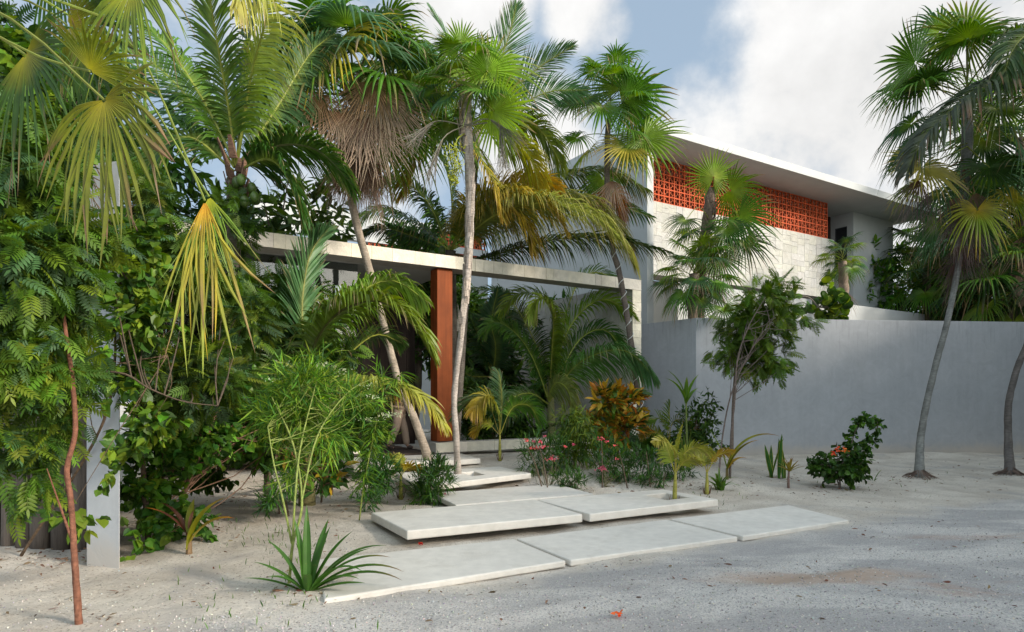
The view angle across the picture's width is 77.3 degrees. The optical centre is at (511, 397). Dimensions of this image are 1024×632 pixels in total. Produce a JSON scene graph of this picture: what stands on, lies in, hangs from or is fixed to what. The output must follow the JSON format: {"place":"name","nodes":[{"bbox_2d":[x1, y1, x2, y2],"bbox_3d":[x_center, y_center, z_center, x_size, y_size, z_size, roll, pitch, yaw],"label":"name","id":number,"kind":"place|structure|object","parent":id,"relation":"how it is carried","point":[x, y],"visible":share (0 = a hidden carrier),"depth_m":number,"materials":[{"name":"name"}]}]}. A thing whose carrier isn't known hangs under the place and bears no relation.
{"place":"outdoors","nodes":[
{"label":"outdoors","id":0,"kind":"place"},
{"bbox_2d":[0,402,1023,631],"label":"ground","id":1,"kind":"structure","parent":0,"point":[831,544],"depth_m":5.58,"materials":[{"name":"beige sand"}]},
{"bbox_2d":[0,339,86,550],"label":"palisade fence","id":2,"kind":"object","parent":1,"relation":"on","point":[55,538],"visible":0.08,"depth_m":6.27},
{"bbox_2d":[0,0,143,298],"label":"neem tree","id":3,"kind":"object","parent":1,"relation":"on","point":[6,8],"visible":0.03,"depth_m":6.72,"materials":[{"name":"green plant"}]},
{"bbox_2d":[0,89,149,624],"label":"neem tree","id":4,"kind":"object","parent":1,"relation":"on","point":[54,281],"visible":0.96,"depth_m":4.20,"materials":[{"name":"green plant"}]},
{"bbox_2d":[87,161,119,568],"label":"end wall","id":5,"kind":"structure","parent":1,"relation":"on","point":[103,548],"depth_m":5.67,"materials":[{"name":"paint"}]},
{"bbox_2d":[0,15,193,555],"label":"climbing vine","id":6,"kind":"object","parent":5,"relation":"attached to","point":[141,308],"visible":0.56,"depth_m":5.42,"materials":[{"name":"green plant"}]},
{"bbox_2d":[0,0,272,370],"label":"fan palm","id":7,"kind":"object","parent":1,"relation":"on","point":[77,40],"visible":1,"depth_m":3.81,"materials":[{"name":"green plant"}]},
{"bbox_2d":[63,58,224,472],"bbox_3d":[-7.906,-2.357,11.430,4.648,7.860,5.013,0,0,0],"label":"broadleaf tree","id":8,"kind":"object","parent":1,"relation":"on","point":[175,172],"visible":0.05,"depth_m":12.27,"materials":[{"name":"green plant"}]},
{"bbox_2d":[150,498,231,554],"bbox_3d":[-3.082,1.228,6.125,0.768,0.541,0.207,0,0,0],"label":"coconut sprout","id":9,"kind":"object","parent":1,"relation":"on","point":[188,525],"visible":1,"depth_m":6.10,"materials":[{"name":"green plant"}]},
{"bbox_2d":[97,160,292,539],"bbox_3d":[-3.210,-0.422,6.058,1.816,3.808,2.147,0,0,0],"label":"neem shrub","id":10,"kind":"object","parent":1,"relation":"on","point":[197,393],"visible":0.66,"depth_m":6.14,"materials":[{"name":"green plant"}]},
{"bbox_2d":[120,360,310,561],"bbox_3d":[-3.551,0.552,8.427,2.087,2.114,5.087,0,0,-12],"label":"bougainvillea","id":11,"kind":"object","parent":1,"relation":"on","point":[204,451],"visible":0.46,"depth_m":6.62,"materials":[{"name":"green plant"}]},
{"bbox_2d":[106,0,360,487],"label":"coconut palm","id":12,"kind":"object","parent":1,"relation":"on","point":[263,148],"visible":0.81,"depth_m":8.99,"materials":[{"name":"green plant"}]},
{"bbox_2d":[165,171,359,391],"bbox_3d":[-5.640,-2.000,14.475,4.326,7.132,4.827,0,0,0],"label":"broadleaf tree","id":13,"kind":"object","parent":1,"relation":"on","point":[273,224],"visible":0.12,"depth_m":14.48,"materials":[{"name":"green plant"}]},
{"bbox_2d":[164,347,382,495],"bbox_3d":[-4.097,0.329,9.408,5.399,2.067,2.088,0,0,44],"label":"bougainvillea","id":14,"kind":"object","parent":1,"relation":"on","point":[217,475],"visible":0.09,"depth_m":8.32,"materials":[{"name":"green plant"}]},
{"bbox_2d":[173,182,374,496],"bbox_3d":[-3.680,-0.779,9.385,3.228,4.559,2.187,0,0,0],"label":"neem tree","id":15,"kind":"object","parent":1,"relation":"on","point":[245,226],"visible":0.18,"depth_m":9.02,"materials":[{"name":"green plant"}]},
{"bbox_2d":[247,456,337,520],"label":"oleander","id":16,"kind":"object","parent":1,"relation":"on","point":[271,505],"visible":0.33,"depth_m":7.30,"materials":[{"name":"green plant"}]},
{"bbox_2d":[267,424,358,502],"bbox_3d":[-2.393,0.859,8.156,1.123,1.271,1.850,0,0,0],"label":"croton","id":17,"kind":"object","parent":1,"relation":"on","point":[328,483],"visible":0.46,"depth_m":7.52,"materials":[{"name":"green plant"}]},
{"bbox_2d":[230,337,409,583],"bbox_3d":[-1.798,0.461,5.787,1.396,2.042,1.303,0,0,37],"label":"feathery bush","id":18,"kind":"object","parent":1,"relation":"on","point":[298,404],"visible":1,"depth_m":5.53,"materials":[{"name":"green plant"}]},
{"bbox_2d":[252,506,400,590],"bbox_3d":[-1.413,1.156,4.872,1.183,0.639,0.524,0,0,0],"label":"crinum lily","id":19,"kind":"object","parent":1,"relation":"on","point":[310,580],"visible":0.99,"depth_m":4.89,"materials":[{"name":"green plant"}]},
{"bbox_2d":[242,221,452,505],"bbox_3d":[-2.230,-0.427,8.509,2.811,3.996,3.130,0,0,-22],"label":"coconut palm","id":20,"kind":"object","parent":1,"relation":"on","point":[349,301],"visible":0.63,"depth_m":8.73,"materials":[{"name":"green plant"}]},
{"bbox_2d":[335,365,402,463],"bbox_3d":[-2.515,0.403,10.817,1.363,1.895,1.192,0,0,0],"label":"leafy shrub","id":21,"kind":"object","parent":1,"relation":"on","point":[388,435],"visible":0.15,"depth_m":10.62,"materials":[{"name":"green plant"}]},
{"bbox_2d":[254,198,487,428],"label":"villa","id":22,"kind":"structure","parent":1,"relation":"on","point":[477,281],"depth_m":24.72,"materials":[{"name":"grey concrete"}]},
{"bbox_2d":[348,446,406,511],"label":"oleander","id":23,"kind":"object","parent":1,"relation":"on","point":[386,474],"visible":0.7,"depth_m":8.86,"materials":[{"name":"green plant"}]},
{"bbox_2d":[206,0,551,468],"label":"fan palm","id":24,"kind":"object","parent":1,"relation":"on","point":[368,128],"visible":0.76,"depth_m":10.41,"materials":[{"name":"green plant"}]},
{"bbox_2d":[343,372,420,520],"bbox_3d":[-1.516,0.573,7.517,0.950,1.749,0.558,0,0,0],"label":"willowy herb","id":25,"kind":"object","parent":1,"relation":"on","point":[379,432],"visible":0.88,"depth_m":7.49,"materials":[{"name":"green plant"}]},
{"bbox_2d":[134,221,640,477],"bbox_3d":[-3.106,-0.744,16.088,11.160,4.487,6.419,0,0,-32],"label":"entrance pergola","id":26,"kind":"object","parent":1,"relation":"on","point":[344,260],"visible":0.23,"depth_m":14.25,"materials":[{"name":"concrete"}]},
{"bbox_2d":[383,451,422,499],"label":"coconut seedling","id":27,"kind":"object","parent":1,"relation":"on","point":[408,466],"visible":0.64,"depth_m":9.44,"materials":[{"name":"yellow plant"}]},
{"bbox_2d":[341,454,479,471],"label":"stone slab","id":28,"kind":"structure","parent":1,"relation":"on","point":[466,459],"depth_m":12.04,"materials":[{"name":"stone"}]},
{"bbox_2d":[397,450,461,505],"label":"oleander","id":29,"kind":"object","parent":1,"relation":"on","point":[424,491],"visible":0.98,"depth_m":8.91,"materials":[{"name":"green plant"}]},
{"bbox_2d":[376,196,487,439],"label":"broadleaf tree","id":30,"kind":"object","parent":1,"relation":"on","point":[420,347],"visible":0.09,"depth_m":18.04,"materials":[{"name":"green plant"}]},
{"bbox_2d":[318,539,564,602],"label":"stone slab","id":31,"kind":"structure","parent":1,"relation":"on","point":[424,568],"depth_m":5.57,"materials":[{"name":"stone"}]},
{"bbox_2d":[395,467,530,489],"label":"stone slab","id":32,"kind":"structure","parent":1,"relation":"on","point":[476,476],"depth_m":10.40,"materials":[{"name":"stone"}]},
{"bbox_2d":[398,18,537,473],"bbox_3d":[-0.679,-2.225,10.249,2.157,7.305,1.974,0,0,0],"label":"fan palm","id":33,"kind":"object","parent":1,"relation":"on","point":[483,56],"visible":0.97,"depth_m":9.99,"materials":[{"name":"green plant"}]},
{"bbox_2d":[426,421,512,438],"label":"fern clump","id":34,"kind":"object","parent":1,"relation":"on","point":[463,433],"visible":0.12,"depth_m":17.97,"materials":[{"name":"green plant"}]},
{"bbox_2d":[371,500,581,539],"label":"stone slab","id":35,"kind":"structure","parent":1,"relation":"on","point":[410,524],"depth_m":7.14,"materials":[{"name":"stone"}]},
{"bbox_2d":[387,0,591,440],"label":"coconut palm","id":36,"kind":"object","parent":1,"relation":"on","point":[544,134],"visible":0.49,"depth_m":13.94,"materials":[{"name":"green plant"}]},
{"bbox_2d":[456,283,530,438],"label":"broadleaf tree","id":37,"kind":"object","parent":1,"relation":"on","point":[510,378],"visible":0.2,"depth_m":18.74,"materials":[{"name":"green plant"}]},
{"bbox_2d":[448,366,548,460],"bbox_3d":[-0.309,0.315,12.523,2.090,1.894,1.319,0,0,0],"label":"coconut seedling","id":38,"kind":"object","parent":1,"relation":"on","point":[477,403],"visible":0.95,"depth_m":12.52,"materials":[{"name":"green plant"}]},
{"bbox_2d":[457,286,542,439],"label":"coconut palm","id":39,"kind":"object","parent":1,"relation":"on","point":[492,350],"visible":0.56,"depth_m":16.57,"materials":[{"name":"green plant"}]},
{"bbox_2d":[461,365,542,439],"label":"leafy shrub","id":40,"kind":"object","parent":1,"relation":"on","point":[486,434],"visible":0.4,"depth_m":15.10,"materials":[{"name":"green plant"}]},
{"bbox_2d":[347,152,674,382],"bbox_3d":[-0.004,-2.427,14.690,7.521,7.274,4.787,0,0,0],"label":"coconut palm","id":41,"kind":"object","parent":1,"relation":"on","point":[562,199],"visible":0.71,"depth_m":14.46,"materials":[{"name":"green plant"}]},
{"bbox_2d":[431,484,592,505],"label":"stone slab","id":42,"kind":"structure","parent":1,"relation":"on","point":[494,495],"depth_m":9.09,"materials":[{"name":"stone"}]},
{"bbox_2d":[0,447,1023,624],"bbox_3d":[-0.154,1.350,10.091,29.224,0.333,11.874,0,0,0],"label":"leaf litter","id":43,"kind":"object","parent":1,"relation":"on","point":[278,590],"visible":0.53,"depth_m":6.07,"materials":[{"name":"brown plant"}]},
{"bbox_2d":[70,464,979,631],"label":"grass sprouts","id":44,"kind":"object","parent":1,"relation":"on","point":[297,562],"depth_m":5.67,"materials":[{"name":"green plant"}]},
{"bbox_2d":[495,423,560,438],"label":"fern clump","id":45,"kind":"object","parent":1,"relation":"on","point":[544,430],"visible":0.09,"depth_m":15.87,"materials":[{"name":"green plant"}]},
{"bbox_2d":[524,288,569,410],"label":"broadleaf tree","id":46,"kind":"object","parent":1,"relation":"on","point":[542,392],"visible":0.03,"depth_m":19.36,"materials":[{"name":"green plant"}]},
{"bbox_2d":[513,424,588,487],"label":"oleander","id":47,"kind":"object","parent":1,"relation":"on","point":[559,454],"visible":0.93,"depth_m":11.04,"materials":[{"name":"green plant"}]},
{"bbox_2d":[470,263,660,436],"bbox_3d":[1.101,-1.109,15.743,4.584,4.920,3.438,0,0,0],"label":"coconut palm","id":48,"kind":"object","parent":1,"relation":"on","point":[560,377],"visible":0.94,"depth_m":15.31,"materials":[{"name":"green plant"}]},
{"bbox_2d":[548,460,592,488],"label":"oleander","id":49,"kind":"object","parent":1,"relation":"on","point":[578,479],"visible":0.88,"depth_m":10.01,"materials":[{"name":"green plant"}]},
{"bbox_2d":[544,403,606,470],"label":"fine leaf shrub","id":50,"kind":"object","parent":1,"relation":"on","point":[577,428],"visible":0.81,"depth_m":11.44,"materials":[{"name":"green plant"}]},
{"bbox_2d":[611,609,622,616],"bbox_3d":[0.725,1.476,4.388,0.083,0.037,0.072,0,0,-36],"label":"fallen blossom","id":51,"kind":"object","parent":1,"relation":"on","point":[618,613],"visible":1,"depth_m":4.39,"materials":[{"name":"orange plant"}]},
{"bbox_2d":[548,38,692,427],"bbox_3d":[2.384,-3.438,14.683,3.162,9.542,2.663,0,0,-19],"label":"fan palm","id":52,"kind":"object","parent":1,"relation":"on","point":[636,91],"visible":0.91,"depth_m":14.31,"materials":[{"name":"green plant"}]},
{"bbox_2d":[612,249,643,407],"bbox_3d":[2.733,-1.093,14.518,0.856,4.790,1.323,0,0,0],"label":"light string","id":53,"kind":"object","parent":52,"relation":"attached to","point":[626,309],"visible":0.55,"depth_m":14.82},
{"bbox_2d":[583,425,657,487],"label":"oleander","id":54,"kind":"object","parent":1,"relation":"on","point":[606,468],"visible":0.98,"depth_m":10.77,"materials":[{"name":"green plant"}]},
{"bbox_2d":[585,377,655,458],"bbox_3d":[2.003,0.440,12.200,1.454,1.674,1.186,0,0,0],"label":"croton","id":55,"kind":"object","parent":1,"relation":"on","point":[618,410],"visible":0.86,"depth_m":11.99,"materials":[{"name":"orange plant"}]},
{"bbox_2d":[517,520,736,565],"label":"stone slab","id":56,"kind":"structure","parent":1,"relation":"on","point":[575,548],"depth_m":6.55,"materials":[{"name":"stone"}]},
{"bbox_2d":[538,489,717,521],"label":"stone slab","id":57,"kind":"structure","parent":1,"relation":"on","point":[590,508],"depth_m":8.16,"materials":[{"name":"stone"}]},
{"bbox_2d":[619,428,688,461],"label":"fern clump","id":58,"kind":"object","parent":1,"relation":"on","point":[634,438],"visible":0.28,"depth_m":13.14,"materials":[{"name":"green plant"}]},
{"bbox_2d":[624,433,701,488],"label":"oleander","id":59,"kind":"object","parent":1,"relation":"on","point":[657,473],"visible":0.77,"depth_m":10.83,"materials":[{"name":"green plant"}]},
{"bbox_2d":[669,427,692,471],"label":"snake plant","id":60,"kind":"object","parent":1,"relation":"on","point":[681,444],"visible":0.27,"depth_m":11.49,"materials":[{"name":"green plant"}]},
{"bbox_2d":[666,371,698,450],"bbox_3d":[3.101,0.405,11.623,0.727,1.808,0.242,0,0,-10],"label":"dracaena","id":61,"kind":"object","parent":1,"relation":"on","point":[686,393],"visible":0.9,"depth_m":11.60,"materials":[{"name":"green plant"}]},
{"bbox_2d":[650,424,715,499],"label":"coconut seedling","id":62,"kind":"object","parent":1,"relation":"on","point":[668,449],"visible":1,"depth_m":8.61,"materials":[{"name":"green plant"}]},
{"bbox_2d":[645,232,747,325],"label":"fan palm","id":63,"kind":"object","parent":1,"relation":"on","point":[690,299],"visible":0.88,"depth_m":16.70,"materials":[{"name":"green plant"}]},
{"bbox_2d":[669,387,732,466],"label":"leafy shrub","id":64,"kind":"object","parent":1,"relation":"on","point":[698,435],"visible":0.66,"depth_m":12.31,"materials":[{"name":"green plant"}]},
{"bbox_2d":[690,445,735,494],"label":"coconut seedling","id":65,"kind":"object","parent":1,"relation":"on","point":[703,458],"visible":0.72,"depth_m":9.82,"materials":[{"name":"yellow plant"}]},
{"bbox_2d":[491,123,939,323],"bbox_3d":[8.541,-3.227,26.554,16.604,9.454,9.203,0,0,-31],"label":"villa","id":66,"kind":"object","parent":1,"relation":"on","point":[817,211],"visible":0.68,"depth_m":23.02,"materials":[{"name":"paint"}]},
{"bbox_2d":[835,226,846,266],"bbox_3d":[13.889,-6.325,26.968,0.088,1.650,0.520,0,0,-31],"label":"window","id":67,"kind":"structure","parent":66,"relation":"in","point":[840,233],"depth_m":27.03,"materials":[{"name":"black glass"}]},
{"bbox_2d":[705,467,736,490],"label":"grass clump","id":68,"kind":"object","parent":1,"relation":"on","point":[720,484],"visible":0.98,"depth_m":10.10,"materials":[{"name":"green plant"}]},
{"bbox_2d":[702,350,744,463],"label":"tree","id":69,"kind":"object","parent":1,"relation":"on","point":[732,407],"visible":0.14,"depth_m":12.58,"materials":[{"name":"green plant"}]},
{"bbox_2d":[664,148,783,317],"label":"fan palm","id":70,"kind":"object","parent":1,"relation":"on","point":[733,224],"visible":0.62,"depth_m":17.02,"materials":[{"name":"green plant"}]},
{"bbox_2d":[711,432,776,479],"bbox_3d":[3.947,0.992,10.902,1.086,0.840,0.308,0,0,0],"label":"coconut sprout","id":71,"kind":"object","parent":1,"relation":"on","point":[731,460],"visible":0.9,"depth_m":10.90,"materials":[{"name":"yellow plant"}]},
{"bbox_2d":[671,505,848,540],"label":"stone slab","id":72,"kind":"structure","parent":1,"relation":"on","point":[747,525],"depth_m":7.55,"materials":[{"name":"stone"}]},
{"bbox_2d":[700,266,829,477],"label":"moringa tree","id":73,"kind":"object","parent":1,"relation":"on","point":[752,343],"visible":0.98,"depth_m":11.64,"materials":[{"name":"green plant"}]},
{"bbox_2d":[765,435,785,478],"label":"snake plant","id":74,"kind":"object","parent":1,"relation":"on","point":[778,459],"visible":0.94,"depth_m":11.10,"materials":[{"name":"green plant"}]},
{"bbox_2d":[777,457,803,487],"bbox_3d":[4.442,1.205,10.222,0.436,0.528,0.410,0,0,0],"label":"dracaena","id":75,"kind":"object","parent":1,"relation":"on","point":[788,464],"visible":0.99,"depth_m":10.20,"materials":[{"name":"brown plant"}]},
{"bbox_2d":[788,276,852,319],"bbox_3d":[8.508,-0.917,17.870,1.870,4.835,0.988,0,0,14],"label":"sea grape","id":76,"kind":"object","parent":1,"relation":"on","point":[833,307],"visible":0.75,"depth_m":17.72,"materials":[{"name":"green plant"}]},
{"bbox_2d":[641,318,1023,455],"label":"garden wall","id":77,"kind":"structure","parent":1,"relation":"on","point":[851,369],"depth_m":17.01,"materials":[{"name":"paint"}]},
{"bbox_2d":[807,231,869,314],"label":"fan palm","id":78,"kind":"object","parent":1,"relation":"on","point":[844,270],"visible":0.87,"depth_m":21.68,"materials":[{"name":"green plant"}]},
{"bbox_2d":[805,411,886,489],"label":"bougainvillea","id":79,"kind":"object","parent":1,"relation":"on","point":[851,468],"visible":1,"depth_m":10.23,"materials":[{"name":"green plant"}]},
{"bbox_2d":[863,233,945,320],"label":"broadleaf tree","id":80,"kind":"object","parent":1,"relation":"on","point":[894,269],"visible":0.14,"depth_m":27.14,"materials":[{"name":"green plant"}]},
{"bbox_2d":[867,227,990,320],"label":"fan palm","id":81,"kind":"object","parent":1,"relation":"on","point":[926,293],"visible":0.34,"depth_m":26.41,"materials":[{"name":"green plant"}]},
{"bbox_2d":[898,245,978,312],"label":"broadleaf tree","id":82,"kind":"object","parent":1,"relation":"on","point":[918,271],"visible":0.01,"depth_m":30.59,"materials":[{"name":"green plant"}]},
{"bbox_2d":[858,0,1023,479],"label":"fan palm","id":83,"kind":"object","parent":1,"relation":"on","point":[980,211],"visible":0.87,"depth_m":11.87,"materials":[{"name":"green plant"}]},
{"bbox_2d":[893,192,1013,303],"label":"fan palm","id":84,"kind":"object","parent":1,"relation":"on","point":[913,228],"visible":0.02,"depth_m":30.31,"materials":[{"name":"green plant"}]},
{"bbox_2d":[887,0,1023,475],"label":"coconut palm","id":85,"kind":"object","parent":1,"relation":"on","point":[1007,76],"visible":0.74,"depth_m":10.48,"materials":[{"name":"green plant"}]},
{"bbox_2d":[889,244,1023,321],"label":"fan palm","id":86,"kind":"object","parent":1,"relation":"on","point":[941,299],"visible":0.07,"depth_m":25.61,"materials":[{"name":"green plant"}]},
{"bbox_2d":[898,173,1023,321],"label":"fan palm","id":87,"kind":"object","parent":1,"relation":"on","point":[998,286],"visible":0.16,"depth_m":23.72,"materials":[{"name":"green plant"}]},
{"bbox_2d":[931,220,1023,321],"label":"fan palm","id":88,"kind":"object","parent":1,"relation":"on","point":[970,313],"visible":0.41,"depth_m":23.15,"materials":[{"name":"green plant"}]},
{"bbox_2d":[932,77,1023,305],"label":"fan palm","id":89,"kind":"object","parent":1,"relation":"on","point":[1017,185],"visible":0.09,"depth_m":23.87,"materials":[{"name":"green plant"}]},
{"bbox_2d":[984,152,1015,298],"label":"fan palm","id":90,"kind":"object","parent":1,"relation":"on","point":[1004,217],"depth_m":28.02,"materials":[{"name":"green plant"}]},
{"bbox_2d":[0,0,1023,401],"label":"sky","id":91,"kind":"structure","parent":0,"point":[784,80],"materials":[{"name":"white"}]},
{"bbox_2d":[637,399,706,441],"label":"leafy shrub","id":92,"kind":"object","parent":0,"point":[662,418],"visible":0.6,"depth_m":12.53,"materials":[{"name":"green plant"}]}
]}

